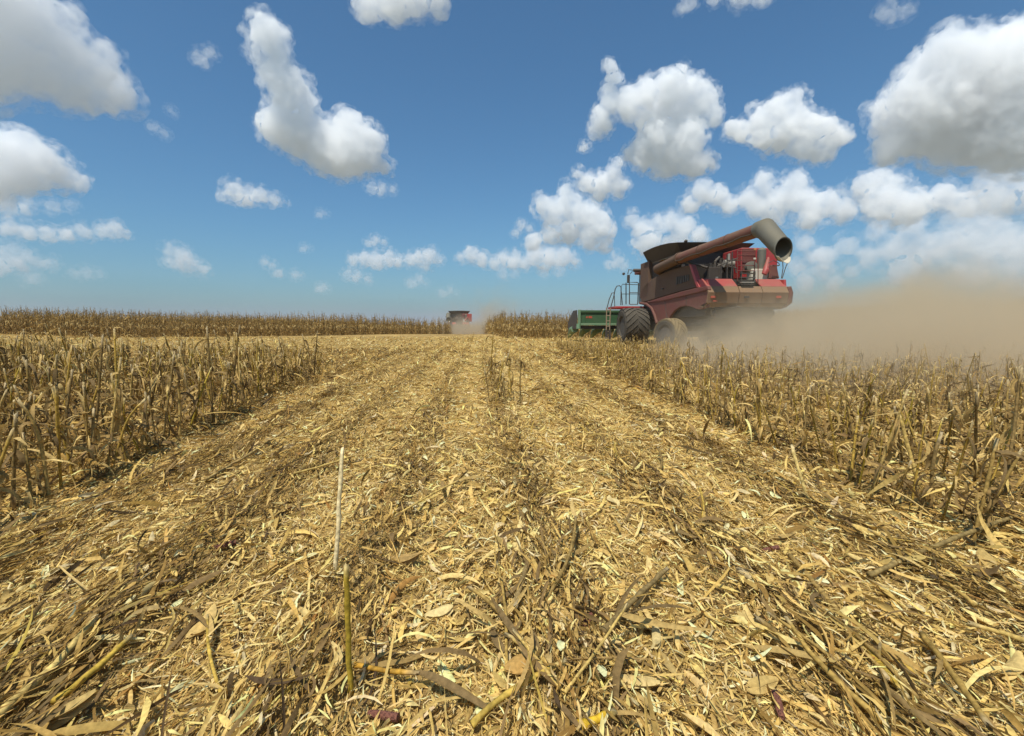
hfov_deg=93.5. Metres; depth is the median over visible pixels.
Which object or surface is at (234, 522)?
fallen stalk
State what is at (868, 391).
corn stalk
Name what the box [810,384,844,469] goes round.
corn stalk
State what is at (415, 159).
sky
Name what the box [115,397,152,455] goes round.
corn stalk
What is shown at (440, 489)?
fallen stalk
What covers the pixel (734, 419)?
corn stalk
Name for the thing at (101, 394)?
corn stalk
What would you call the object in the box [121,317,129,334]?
corn plant
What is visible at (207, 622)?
fallen stalk
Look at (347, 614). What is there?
standing stalk
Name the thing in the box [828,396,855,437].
corn stalk
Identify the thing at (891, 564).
fallen stalk
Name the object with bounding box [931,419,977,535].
corn stalk
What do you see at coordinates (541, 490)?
fallen stalk
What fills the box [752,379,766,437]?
corn stalk
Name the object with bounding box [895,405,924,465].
corn stalk
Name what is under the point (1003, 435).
corn stalk
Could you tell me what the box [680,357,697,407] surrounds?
corn stalk
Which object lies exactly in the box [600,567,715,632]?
fallen stalk
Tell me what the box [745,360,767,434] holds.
corn stalk
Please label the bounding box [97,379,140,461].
corn stalk
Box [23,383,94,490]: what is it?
corn stalk
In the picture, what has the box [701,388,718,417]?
corn stalk
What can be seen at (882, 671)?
fallen stalk
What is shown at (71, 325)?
corn plant
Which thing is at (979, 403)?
corn stalk
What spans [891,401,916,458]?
corn stalk
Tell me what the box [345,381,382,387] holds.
fallen stalk
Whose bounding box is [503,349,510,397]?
corn stalk
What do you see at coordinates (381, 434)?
corn husk
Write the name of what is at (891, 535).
corn husk
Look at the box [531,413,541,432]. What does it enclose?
fallen stalk
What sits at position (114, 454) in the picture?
corn stalk
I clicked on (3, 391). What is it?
corn stalk
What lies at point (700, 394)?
corn stalk
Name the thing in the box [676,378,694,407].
corn stalk
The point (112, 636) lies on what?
corn husk
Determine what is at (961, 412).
corn stalk
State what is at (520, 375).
corn stalk
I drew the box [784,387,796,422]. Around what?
corn stalk
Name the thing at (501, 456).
fallen stalk
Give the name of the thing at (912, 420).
corn stalk
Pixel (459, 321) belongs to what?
combine harvester
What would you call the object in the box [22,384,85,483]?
corn stalk
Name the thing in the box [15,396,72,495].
corn stalk
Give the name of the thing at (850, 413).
corn stalk
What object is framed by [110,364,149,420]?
corn stalk
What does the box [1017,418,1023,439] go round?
corn stalk
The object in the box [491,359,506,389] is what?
corn stalk
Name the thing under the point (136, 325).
corn plant
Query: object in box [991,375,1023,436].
corn stalk
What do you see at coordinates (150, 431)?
corn stalk
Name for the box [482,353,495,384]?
corn stalk
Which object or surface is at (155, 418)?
corn stalk
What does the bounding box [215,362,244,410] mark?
corn stalk
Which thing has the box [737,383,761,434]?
corn stalk
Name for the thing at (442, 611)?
corn husk
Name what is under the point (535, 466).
fallen stalk
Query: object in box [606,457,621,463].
corn husk
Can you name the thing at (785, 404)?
corn stalk
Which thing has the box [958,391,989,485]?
corn stalk
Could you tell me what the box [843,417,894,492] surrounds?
corn stalk
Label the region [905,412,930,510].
corn stalk
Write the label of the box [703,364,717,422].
corn stalk
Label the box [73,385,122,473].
corn stalk
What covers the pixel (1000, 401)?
corn stalk
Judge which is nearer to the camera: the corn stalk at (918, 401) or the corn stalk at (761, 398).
the corn stalk at (918, 401)
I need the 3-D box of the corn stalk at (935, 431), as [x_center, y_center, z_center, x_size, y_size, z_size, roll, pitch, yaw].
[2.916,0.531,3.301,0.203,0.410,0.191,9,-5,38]
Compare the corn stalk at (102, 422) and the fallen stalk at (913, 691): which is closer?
the fallen stalk at (913, 691)
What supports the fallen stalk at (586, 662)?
on the crop residue
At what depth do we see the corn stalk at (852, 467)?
3.12 m
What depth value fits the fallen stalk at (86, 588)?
1.82 m
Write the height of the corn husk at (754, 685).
0.035 m
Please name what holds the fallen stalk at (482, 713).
on the ground
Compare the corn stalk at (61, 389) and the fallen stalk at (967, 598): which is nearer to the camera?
the fallen stalk at (967, 598)
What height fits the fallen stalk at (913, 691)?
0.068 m
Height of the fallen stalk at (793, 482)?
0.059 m
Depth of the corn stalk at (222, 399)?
5.13 m
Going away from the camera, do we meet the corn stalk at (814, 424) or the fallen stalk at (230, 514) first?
the fallen stalk at (230, 514)
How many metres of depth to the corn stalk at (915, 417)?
4.43 m
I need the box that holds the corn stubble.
[0,323,1023,426]
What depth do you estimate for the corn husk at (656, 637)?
1.53 m
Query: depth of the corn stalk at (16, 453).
2.62 m
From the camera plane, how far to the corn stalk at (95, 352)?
4.17 m
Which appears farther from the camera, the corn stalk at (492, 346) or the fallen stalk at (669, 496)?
the corn stalk at (492, 346)
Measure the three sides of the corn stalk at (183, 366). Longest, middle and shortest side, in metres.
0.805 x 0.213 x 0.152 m
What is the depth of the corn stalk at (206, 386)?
5.02 m
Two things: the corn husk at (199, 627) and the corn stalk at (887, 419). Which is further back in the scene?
the corn stalk at (887, 419)
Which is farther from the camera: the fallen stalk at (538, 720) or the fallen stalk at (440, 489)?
the fallen stalk at (440, 489)
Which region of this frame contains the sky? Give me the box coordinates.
[0,0,1023,324]
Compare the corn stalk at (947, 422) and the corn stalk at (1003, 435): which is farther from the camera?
the corn stalk at (947, 422)
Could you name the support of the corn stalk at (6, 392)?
on the ground
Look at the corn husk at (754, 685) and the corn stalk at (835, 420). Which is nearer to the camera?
the corn husk at (754, 685)
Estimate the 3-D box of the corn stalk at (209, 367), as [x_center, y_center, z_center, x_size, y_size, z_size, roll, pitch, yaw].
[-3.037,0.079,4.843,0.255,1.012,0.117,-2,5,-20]
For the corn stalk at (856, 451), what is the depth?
3.20 m
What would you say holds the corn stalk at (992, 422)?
on the ground
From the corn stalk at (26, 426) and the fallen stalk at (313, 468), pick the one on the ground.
the corn stalk at (26, 426)
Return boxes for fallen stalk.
[0,503,106,547]
[0,598,47,642]
[0,602,169,718]
[50,601,146,704]
[58,511,222,602]
[90,492,158,526]
[97,519,258,585]
[134,576,179,636]
[166,607,224,699]
[204,430,284,480]
[207,494,278,524]
[285,435,329,464]
[289,454,364,475]
[312,450,336,471]
[314,429,343,445]
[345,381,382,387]
[353,640,502,718]
[393,489,424,514]
[401,471,490,513]
[404,468,431,495]
[444,631,591,695]
[450,586,539,665]
[451,446,488,471]
[470,626,662,728]
[479,543,535,609]
[482,474,505,492]
[490,561,528,671]
[490,596,569,698]
[493,452,511,461]
[507,413,517,430]
[507,460,543,506]
[515,630,584,735]
[520,486,527,505]
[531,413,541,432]
[533,486,563,501]
[541,512,593,563]
[544,499,576,600]
[545,411,569,424]
[556,557,584,652]
[563,603,689,693]
[577,685,660,730]
[587,464,658,485]
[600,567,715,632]
[626,477,645,489]
[657,444,663,468]
[658,484,703,537]
[666,505,724,561]
[698,486,705,516]
[724,593,884,707]
[753,466,796,484]
[754,597,909,726]
[758,616,883,724]
[765,587,923,677]
[787,553,933,729]
[815,603,920,700]
[819,624,909,699]
[822,624,946,697]
[866,514,1020,577]
[868,528,977,606]
[918,631,1004,735]
[967,620,1023,642]
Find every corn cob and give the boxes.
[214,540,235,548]
[367,709,399,722]
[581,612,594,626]
[761,545,779,552]
[771,689,784,720]
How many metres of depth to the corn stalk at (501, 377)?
6.16 m
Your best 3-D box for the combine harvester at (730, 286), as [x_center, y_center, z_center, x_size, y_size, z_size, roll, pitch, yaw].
[8.990,-3.510,23.406,9.686,5.025,18.175,0,5,-4]
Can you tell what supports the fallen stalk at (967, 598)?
on the crop residue
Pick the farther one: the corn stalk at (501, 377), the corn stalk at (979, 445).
the corn stalk at (501, 377)
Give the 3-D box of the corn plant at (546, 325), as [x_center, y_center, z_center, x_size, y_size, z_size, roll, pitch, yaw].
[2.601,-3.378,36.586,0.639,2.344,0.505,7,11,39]
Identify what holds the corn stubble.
on the ground
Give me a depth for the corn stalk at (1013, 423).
2.83 m
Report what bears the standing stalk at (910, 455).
on the ground
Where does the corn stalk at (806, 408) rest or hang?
on the ground
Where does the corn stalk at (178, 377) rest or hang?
on the ground
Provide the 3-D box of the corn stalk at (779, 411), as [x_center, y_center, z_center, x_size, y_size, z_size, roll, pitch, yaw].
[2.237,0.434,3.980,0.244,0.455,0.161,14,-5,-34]
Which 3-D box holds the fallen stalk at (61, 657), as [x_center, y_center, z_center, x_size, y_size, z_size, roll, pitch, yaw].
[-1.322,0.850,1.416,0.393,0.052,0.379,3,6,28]
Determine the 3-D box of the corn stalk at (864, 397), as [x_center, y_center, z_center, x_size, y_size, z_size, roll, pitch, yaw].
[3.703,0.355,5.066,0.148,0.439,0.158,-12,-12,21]
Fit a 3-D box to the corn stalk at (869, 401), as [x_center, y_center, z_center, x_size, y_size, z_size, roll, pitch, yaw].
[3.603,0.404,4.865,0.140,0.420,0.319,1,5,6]
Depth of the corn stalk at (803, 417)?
3.73 m
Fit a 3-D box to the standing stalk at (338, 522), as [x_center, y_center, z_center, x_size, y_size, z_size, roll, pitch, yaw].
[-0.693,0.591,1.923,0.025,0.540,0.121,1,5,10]
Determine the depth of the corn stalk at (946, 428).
4.13 m
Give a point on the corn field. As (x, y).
(558, 327)
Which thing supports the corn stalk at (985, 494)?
on the ground
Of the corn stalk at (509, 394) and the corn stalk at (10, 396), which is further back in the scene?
the corn stalk at (509, 394)
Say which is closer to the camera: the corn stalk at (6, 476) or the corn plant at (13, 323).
the corn stalk at (6, 476)
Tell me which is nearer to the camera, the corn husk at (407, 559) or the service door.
the corn husk at (407, 559)
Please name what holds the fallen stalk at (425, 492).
on the ground
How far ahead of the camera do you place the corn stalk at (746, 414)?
4.35 m
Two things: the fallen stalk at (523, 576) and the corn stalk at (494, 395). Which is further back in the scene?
the corn stalk at (494, 395)
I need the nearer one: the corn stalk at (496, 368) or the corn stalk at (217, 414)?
the corn stalk at (217, 414)
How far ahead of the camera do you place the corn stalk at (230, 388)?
5.35 m
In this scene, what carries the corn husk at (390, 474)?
on the ground
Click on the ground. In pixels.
(478, 728)
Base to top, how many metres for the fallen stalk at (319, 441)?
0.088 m
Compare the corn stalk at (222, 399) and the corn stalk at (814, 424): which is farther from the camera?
the corn stalk at (222, 399)
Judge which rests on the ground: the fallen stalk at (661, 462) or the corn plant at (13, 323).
the corn plant at (13, 323)
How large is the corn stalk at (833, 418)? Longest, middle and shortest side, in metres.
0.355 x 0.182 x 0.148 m
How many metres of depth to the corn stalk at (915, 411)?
4.50 m
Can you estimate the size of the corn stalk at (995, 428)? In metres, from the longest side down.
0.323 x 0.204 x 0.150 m
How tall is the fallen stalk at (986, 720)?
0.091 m
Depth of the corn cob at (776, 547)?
2.13 m
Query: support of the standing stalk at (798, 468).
on the ground
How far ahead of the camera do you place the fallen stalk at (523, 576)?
1.81 m
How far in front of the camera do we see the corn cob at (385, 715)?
1.25 m
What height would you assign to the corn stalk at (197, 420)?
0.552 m
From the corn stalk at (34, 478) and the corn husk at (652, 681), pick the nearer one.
the corn husk at (652, 681)
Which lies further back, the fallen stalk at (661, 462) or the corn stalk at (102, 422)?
the corn stalk at (102, 422)
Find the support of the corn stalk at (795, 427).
on the ground
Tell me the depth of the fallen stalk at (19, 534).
2.25 m
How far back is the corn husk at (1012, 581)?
1.83 m
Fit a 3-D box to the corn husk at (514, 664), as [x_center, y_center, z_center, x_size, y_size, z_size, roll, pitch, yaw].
[0.025,0.865,1.404,0.097,0.032,0.061,0,5,-4]
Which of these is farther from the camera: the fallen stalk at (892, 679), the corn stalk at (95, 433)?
the corn stalk at (95, 433)
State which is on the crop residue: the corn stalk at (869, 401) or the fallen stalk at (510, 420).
the fallen stalk at (510, 420)
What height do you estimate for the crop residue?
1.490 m
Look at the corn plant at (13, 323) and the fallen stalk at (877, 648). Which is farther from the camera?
the corn plant at (13, 323)
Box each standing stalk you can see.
[332,447,343,579]
[344,563,353,695]
[781,444,810,502]
[847,412,922,493]
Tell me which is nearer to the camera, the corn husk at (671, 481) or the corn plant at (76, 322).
the corn husk at (671, 481)
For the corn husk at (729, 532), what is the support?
on the ground
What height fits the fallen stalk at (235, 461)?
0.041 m
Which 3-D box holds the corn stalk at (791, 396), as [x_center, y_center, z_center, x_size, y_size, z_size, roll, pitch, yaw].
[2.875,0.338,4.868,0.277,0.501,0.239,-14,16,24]
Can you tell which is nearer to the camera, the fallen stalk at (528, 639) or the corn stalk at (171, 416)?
the fallen stalk at (528, 639)
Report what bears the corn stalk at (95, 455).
on the ground
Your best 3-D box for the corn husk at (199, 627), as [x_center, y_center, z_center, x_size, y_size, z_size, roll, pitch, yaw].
[-1.056,0.870,1.651,0.054,0.053,0.151,0,5,-4]
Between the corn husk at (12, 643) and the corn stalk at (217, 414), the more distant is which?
the corn stalk at (217, 414)
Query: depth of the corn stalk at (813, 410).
4.59 m
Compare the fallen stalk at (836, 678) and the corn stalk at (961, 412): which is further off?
the corn stalk at (961, 412)
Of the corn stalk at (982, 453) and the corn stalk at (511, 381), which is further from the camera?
the corn stalk at (511, 381)
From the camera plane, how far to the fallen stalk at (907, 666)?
1.60 m
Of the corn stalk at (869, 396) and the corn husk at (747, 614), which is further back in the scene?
the corn stalk at (869, 396)
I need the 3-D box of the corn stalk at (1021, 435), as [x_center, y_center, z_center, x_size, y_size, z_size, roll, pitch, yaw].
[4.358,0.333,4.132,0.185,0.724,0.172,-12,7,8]
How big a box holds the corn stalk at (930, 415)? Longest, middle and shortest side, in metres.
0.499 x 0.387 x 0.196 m
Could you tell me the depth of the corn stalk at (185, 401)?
4.67 m
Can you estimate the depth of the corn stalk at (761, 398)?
5.51 m
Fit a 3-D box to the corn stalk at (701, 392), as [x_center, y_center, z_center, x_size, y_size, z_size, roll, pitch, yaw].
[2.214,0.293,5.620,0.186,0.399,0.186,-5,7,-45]
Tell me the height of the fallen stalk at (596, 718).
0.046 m
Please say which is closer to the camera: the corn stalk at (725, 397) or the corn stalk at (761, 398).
the corn stalk at (725, 397)
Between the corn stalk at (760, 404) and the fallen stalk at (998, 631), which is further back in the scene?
the corn stalk at (760, 404)
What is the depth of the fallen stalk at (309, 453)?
3.56 m
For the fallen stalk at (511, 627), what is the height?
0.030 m
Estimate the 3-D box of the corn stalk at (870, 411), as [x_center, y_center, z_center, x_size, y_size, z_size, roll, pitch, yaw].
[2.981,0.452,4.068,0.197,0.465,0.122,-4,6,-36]
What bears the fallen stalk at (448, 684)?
on the ground
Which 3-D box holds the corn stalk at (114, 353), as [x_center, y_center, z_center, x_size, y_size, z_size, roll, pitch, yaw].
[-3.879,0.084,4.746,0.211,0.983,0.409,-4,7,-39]
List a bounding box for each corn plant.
[11,312,16,333]
[45,310,53,334]
[65,309,72,334]
[68,312,74,334]
[71,310,78,336]
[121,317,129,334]
[133,313,139,336]
[542,312,547,338]
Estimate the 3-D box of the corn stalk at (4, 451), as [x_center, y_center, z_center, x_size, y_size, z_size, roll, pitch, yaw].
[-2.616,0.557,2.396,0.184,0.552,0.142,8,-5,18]
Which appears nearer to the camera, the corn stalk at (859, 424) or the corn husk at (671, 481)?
the corn husk at (671, 481)
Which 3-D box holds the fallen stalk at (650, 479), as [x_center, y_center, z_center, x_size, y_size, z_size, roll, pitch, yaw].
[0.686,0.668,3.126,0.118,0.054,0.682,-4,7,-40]
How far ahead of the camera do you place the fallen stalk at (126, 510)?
2.64 m
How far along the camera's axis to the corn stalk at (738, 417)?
4.56 m
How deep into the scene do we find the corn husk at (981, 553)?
2.04 m
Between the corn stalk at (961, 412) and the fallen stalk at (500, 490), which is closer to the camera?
the fallen stalk at (500, 490)
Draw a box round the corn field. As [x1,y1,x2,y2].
[0,297,1023,337]
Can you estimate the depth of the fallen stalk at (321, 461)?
3.48 m
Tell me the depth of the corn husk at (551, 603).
1.62 m
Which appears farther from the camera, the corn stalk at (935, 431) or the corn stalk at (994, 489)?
the corn stalk at (935, 431)
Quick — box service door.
[641,265,696,301]
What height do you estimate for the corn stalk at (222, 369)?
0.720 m
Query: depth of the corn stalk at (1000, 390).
4.51 m
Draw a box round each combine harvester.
[442,311,481,333]
[568,218,792,347]
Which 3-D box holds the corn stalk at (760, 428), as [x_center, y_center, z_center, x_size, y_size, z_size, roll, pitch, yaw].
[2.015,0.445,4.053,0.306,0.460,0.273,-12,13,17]
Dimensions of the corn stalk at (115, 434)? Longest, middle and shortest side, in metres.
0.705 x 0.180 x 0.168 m
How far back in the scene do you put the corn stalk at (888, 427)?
3.75 m
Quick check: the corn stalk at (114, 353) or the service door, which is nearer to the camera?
the corn stalk at (114, 353)
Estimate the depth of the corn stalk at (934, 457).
2.55 m
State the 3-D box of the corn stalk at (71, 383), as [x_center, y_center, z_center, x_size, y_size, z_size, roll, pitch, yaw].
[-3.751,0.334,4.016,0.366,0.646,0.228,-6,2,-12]
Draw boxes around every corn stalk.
[0,383,10,440]
[0,388,20,463]
[0,390,36,431]
[0,412,52,510]
[0,413,45,508]
[0,428,14,494]
[1,387,43,431]
[2,392,44,461]
[4,392,44,452]
[4,396,26,465]
[4,432,43,498]
[13,385,44,440]
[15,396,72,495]
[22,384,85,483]
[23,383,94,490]
[25,395,48,458]
[32,354,66,453]
[38,369,87,445]
[44,363,78,437]
[44,382,95,434]
[61,408,114,476]
[66,363,94,431]
[73,373,130,432]
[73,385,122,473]
[78,334,111,427]
[81,417,105,475]
[89,357,124,471]
[94,396,109,429]
[94,398,146,469]
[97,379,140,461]
[98,373,127,463]
[105,327,134,425]
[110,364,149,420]
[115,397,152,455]
[120,366,152,420]
[122,354,194,444]
[123,389,160,455]
[139,395,169,448]
[139,411,161,449]
[155,391,186,433]
[165,364,195,437]
[174,377,211,427]
[177,346,202,419]
[181,367,220,432]
[182,373,197,427]
[190,347,233,418]
[194,326,226,423]
[195,364,211,427]
[212,376,229,418]
[214,352,248,415]
[214,362,238,418]
[214,364,245,408]
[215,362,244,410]
[215,386,226,423]
[479,362,488,385]
[479,369,497,401]
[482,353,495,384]
[486,331,496,382]
[489,357,504,402]
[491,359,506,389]
[492,353,510,399]
[495,352,505,385]
[498,373,509,407]
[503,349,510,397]
[507,362,513,392]
[510,354,530,404]
[673,362,688,403]
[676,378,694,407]
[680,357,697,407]
[691,377,708,403]
[693,384,711,412]
[696,378,712,410]
[698,365,716,414]
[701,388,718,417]
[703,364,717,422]
[711,374,726,417]
[713,396,722,426]
[714,386,733,428]
[720,384,750,428]
[722,372,741,431]
[730,395,770,441]
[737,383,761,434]
[740,395,754,429]
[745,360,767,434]
[750,379,773,410]
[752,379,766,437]
[760,400,787,449]
[764,361,790,412]
[764,394,793,444]
[764,403,792,442]
[767,382,783,414]
[773,383,783,416]
[780,382,817,426]
[781,407,810,451]
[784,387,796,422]
[786,385,816,456]
[793,382,824,429]
[797,383,815,431]
[799,395,833,469]
[801,395,815,458]
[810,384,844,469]
[822,391,859,436]
[827,401,842,435]
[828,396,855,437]
[828,400,855,439]
[839,415,902,488]
[841,382,860,439]
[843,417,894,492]
[846,426,877,480]
[849,397,894,453]
[849,405,873,448]
[853,379,879,417]
[854,373,878,420]
[854,382,874,419]
[859,395,877,445]
[860,389,877,424]
[862,381,886,425]
[863,389,908,500]
[866,420,911,450]
[868,430,887,496]
[876,387,893,424]
[882,406,911,462]
[887,460,925,508]
[888,393,922,456]
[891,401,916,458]
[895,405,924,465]
[900,385,923,431]
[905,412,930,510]
[908,398,921,431]
[911,407,916,431]
[913,387,963,437]
[915,431,948,519]
[918,418,956,472]
[930,400,966,445]
[930,401,965,441]
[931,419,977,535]
[935,408,969,479]
[936,392,964,444]
[941,403,962,444]
[944,385,990,445]
[954,433,1023,551]
[957,439,1022,522]
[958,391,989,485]
[959,374,988,429]
[973,408,997,458]
[976,422,1009,479]
[977,412,1018,486]
[977,418,1002,454]
[979,417,1004,453]
[979,452,1023,500]
[984,376,1006,428]
[989,394,1008,431]
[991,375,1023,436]
[992,364,1023,497]
[1003,365,1023,459]
[1006,366,1023,446]
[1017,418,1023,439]
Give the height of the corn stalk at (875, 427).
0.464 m
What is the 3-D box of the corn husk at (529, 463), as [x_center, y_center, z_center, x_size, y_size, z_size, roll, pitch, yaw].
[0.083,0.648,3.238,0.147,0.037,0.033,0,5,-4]
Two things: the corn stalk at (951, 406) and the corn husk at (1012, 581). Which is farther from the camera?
the corn stalk at (951, 406)
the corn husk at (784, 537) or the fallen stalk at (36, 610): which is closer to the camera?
the fallen stalk at (36, 610)
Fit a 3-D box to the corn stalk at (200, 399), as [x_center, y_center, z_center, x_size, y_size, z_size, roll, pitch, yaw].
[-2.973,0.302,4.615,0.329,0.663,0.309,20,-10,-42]
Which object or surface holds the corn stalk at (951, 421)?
on the ground
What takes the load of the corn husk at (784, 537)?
on the ground
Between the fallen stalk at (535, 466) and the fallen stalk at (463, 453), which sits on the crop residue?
the fallen stalk at (463, 453)
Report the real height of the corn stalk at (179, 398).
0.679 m
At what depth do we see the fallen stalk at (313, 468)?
3.29 m
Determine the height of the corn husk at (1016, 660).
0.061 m
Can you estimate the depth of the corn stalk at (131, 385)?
4.84 m
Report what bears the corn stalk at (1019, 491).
on the ground
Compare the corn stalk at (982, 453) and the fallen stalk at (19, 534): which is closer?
the fallen stalk at (19, 534)
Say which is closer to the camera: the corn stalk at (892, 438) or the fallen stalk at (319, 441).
the corn stalk at (892, 438)
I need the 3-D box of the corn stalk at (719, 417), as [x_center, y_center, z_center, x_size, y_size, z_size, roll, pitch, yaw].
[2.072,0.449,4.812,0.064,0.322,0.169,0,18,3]
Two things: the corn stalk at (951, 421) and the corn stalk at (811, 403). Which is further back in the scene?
the corn stalk at (811, 403)
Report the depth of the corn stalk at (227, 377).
5.22 m
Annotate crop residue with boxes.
[0,322,1023,735]
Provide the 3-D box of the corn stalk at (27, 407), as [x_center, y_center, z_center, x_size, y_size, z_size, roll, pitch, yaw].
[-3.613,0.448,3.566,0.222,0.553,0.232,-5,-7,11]
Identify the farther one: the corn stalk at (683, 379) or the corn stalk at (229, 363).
the corn stalk at (683, 379)
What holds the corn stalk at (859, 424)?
on the ground
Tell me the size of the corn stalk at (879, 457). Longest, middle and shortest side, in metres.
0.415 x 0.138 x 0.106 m
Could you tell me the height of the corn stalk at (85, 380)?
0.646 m
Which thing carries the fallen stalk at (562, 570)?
on the crop residue
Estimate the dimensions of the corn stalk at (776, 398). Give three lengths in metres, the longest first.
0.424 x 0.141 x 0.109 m
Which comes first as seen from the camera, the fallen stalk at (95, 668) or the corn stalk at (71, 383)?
the fallen stalk at (95, 668)
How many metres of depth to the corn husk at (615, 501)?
2.67 m
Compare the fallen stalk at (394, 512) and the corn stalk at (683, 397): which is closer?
the fallen stalk at (394, 512)
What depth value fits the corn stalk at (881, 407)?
4.74 m
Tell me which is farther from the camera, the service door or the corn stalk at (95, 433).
the service door
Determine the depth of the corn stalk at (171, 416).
4.40 m
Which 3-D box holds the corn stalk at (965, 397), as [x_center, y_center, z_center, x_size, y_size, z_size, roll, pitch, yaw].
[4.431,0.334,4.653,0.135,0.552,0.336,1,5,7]
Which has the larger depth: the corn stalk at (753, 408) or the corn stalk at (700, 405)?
the corn stalk at (700, 405)
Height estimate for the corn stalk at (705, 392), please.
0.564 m
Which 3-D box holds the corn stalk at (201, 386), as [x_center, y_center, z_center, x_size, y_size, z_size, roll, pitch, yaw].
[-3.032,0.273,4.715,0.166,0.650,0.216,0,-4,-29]
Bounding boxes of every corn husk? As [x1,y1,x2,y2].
[1,626,46,650]
[6,688,98,735]
[91,634,145,644]
[185,604,221,637]
[371,432,384,436]
[384,473,396,477]
[386,552,421,565]
[424,604,452,620]
[504,653,529,673]
[515,461,534,467]
[542,596,575,633]
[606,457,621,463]
[607,495,619,505]
[607,671,659,688]
[650,626,660,648]
[659,479,676,483]
[710,529,739,541]
[737,604,766,632]
[745,675,778,695]
[769,530,797,541]
[857,530,896,539]
[975,548,995,566]
[976,569,1022,588]
[996,650,1023,680]
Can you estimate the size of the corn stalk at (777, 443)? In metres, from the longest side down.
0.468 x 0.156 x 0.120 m
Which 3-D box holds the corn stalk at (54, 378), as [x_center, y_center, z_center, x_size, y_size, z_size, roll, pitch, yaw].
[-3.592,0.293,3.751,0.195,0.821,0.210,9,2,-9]
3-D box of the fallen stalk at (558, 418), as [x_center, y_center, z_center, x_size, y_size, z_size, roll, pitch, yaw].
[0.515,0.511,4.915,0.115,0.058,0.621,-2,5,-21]
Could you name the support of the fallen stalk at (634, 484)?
on the ground
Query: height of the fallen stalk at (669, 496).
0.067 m
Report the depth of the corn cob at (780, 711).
1.27 m
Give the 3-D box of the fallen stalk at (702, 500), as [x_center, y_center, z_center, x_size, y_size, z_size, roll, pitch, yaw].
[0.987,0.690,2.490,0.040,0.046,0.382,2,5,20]
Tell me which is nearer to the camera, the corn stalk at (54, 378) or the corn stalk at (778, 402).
the corn stalk at (54, 378)
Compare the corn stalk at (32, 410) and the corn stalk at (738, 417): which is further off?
the corn stalk at (738, 417)
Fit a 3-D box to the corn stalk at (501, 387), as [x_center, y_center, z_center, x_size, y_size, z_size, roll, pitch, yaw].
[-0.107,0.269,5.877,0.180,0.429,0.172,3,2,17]
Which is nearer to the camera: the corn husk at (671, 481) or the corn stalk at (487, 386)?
the corn husk at (671, 481)
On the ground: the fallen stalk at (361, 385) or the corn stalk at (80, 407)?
the corn stalk at (80, 407)
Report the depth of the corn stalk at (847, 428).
4.22 m
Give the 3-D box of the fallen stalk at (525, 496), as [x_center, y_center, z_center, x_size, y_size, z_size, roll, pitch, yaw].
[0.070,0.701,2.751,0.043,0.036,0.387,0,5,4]
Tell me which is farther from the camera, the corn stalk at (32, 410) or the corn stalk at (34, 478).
the corn stalk at (32, 410)
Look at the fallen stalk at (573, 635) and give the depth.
1.76 m
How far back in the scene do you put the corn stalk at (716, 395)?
5.06 m
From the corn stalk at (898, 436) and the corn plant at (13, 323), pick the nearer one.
the corn stalk at (898, 436)
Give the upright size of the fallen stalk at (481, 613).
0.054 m
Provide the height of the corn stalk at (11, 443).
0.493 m
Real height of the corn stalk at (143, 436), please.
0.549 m
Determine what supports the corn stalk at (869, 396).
on the ground
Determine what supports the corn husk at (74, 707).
on the ground
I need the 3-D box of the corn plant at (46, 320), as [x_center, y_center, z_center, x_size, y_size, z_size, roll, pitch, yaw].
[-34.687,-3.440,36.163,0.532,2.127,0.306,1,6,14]
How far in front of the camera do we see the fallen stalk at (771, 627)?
1.44 m
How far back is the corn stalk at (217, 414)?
4.97 m
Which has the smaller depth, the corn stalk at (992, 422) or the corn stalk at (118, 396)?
the corn stalk at (118, 396)
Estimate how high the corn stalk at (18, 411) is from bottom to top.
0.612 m
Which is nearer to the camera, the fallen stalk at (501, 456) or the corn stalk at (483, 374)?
the fallen stalk at (501, 456)
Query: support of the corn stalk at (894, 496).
on the ground
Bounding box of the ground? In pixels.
[0,324,1023,735]
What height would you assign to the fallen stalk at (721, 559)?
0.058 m
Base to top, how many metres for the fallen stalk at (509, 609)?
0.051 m
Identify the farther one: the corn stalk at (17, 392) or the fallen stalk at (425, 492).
the corn stalk at (17, 392)
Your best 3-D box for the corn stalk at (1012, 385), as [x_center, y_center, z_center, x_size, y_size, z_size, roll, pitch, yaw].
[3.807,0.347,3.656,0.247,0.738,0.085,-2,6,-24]
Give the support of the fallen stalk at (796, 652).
on the crop residue
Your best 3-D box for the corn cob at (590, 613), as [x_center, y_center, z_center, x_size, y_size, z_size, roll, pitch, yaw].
[0.254,0.845,1.616,0.022,0.025,0.086,3,6,34]
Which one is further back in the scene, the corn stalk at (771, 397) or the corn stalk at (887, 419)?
the corn stalk at (771, 397)
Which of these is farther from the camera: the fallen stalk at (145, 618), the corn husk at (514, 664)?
the fallen stalk at (145, 618)
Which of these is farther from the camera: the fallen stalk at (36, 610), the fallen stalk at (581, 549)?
the fallen stalk at (581, 549)
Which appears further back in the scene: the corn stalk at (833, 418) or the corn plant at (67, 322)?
the corn plant at (67, 322)

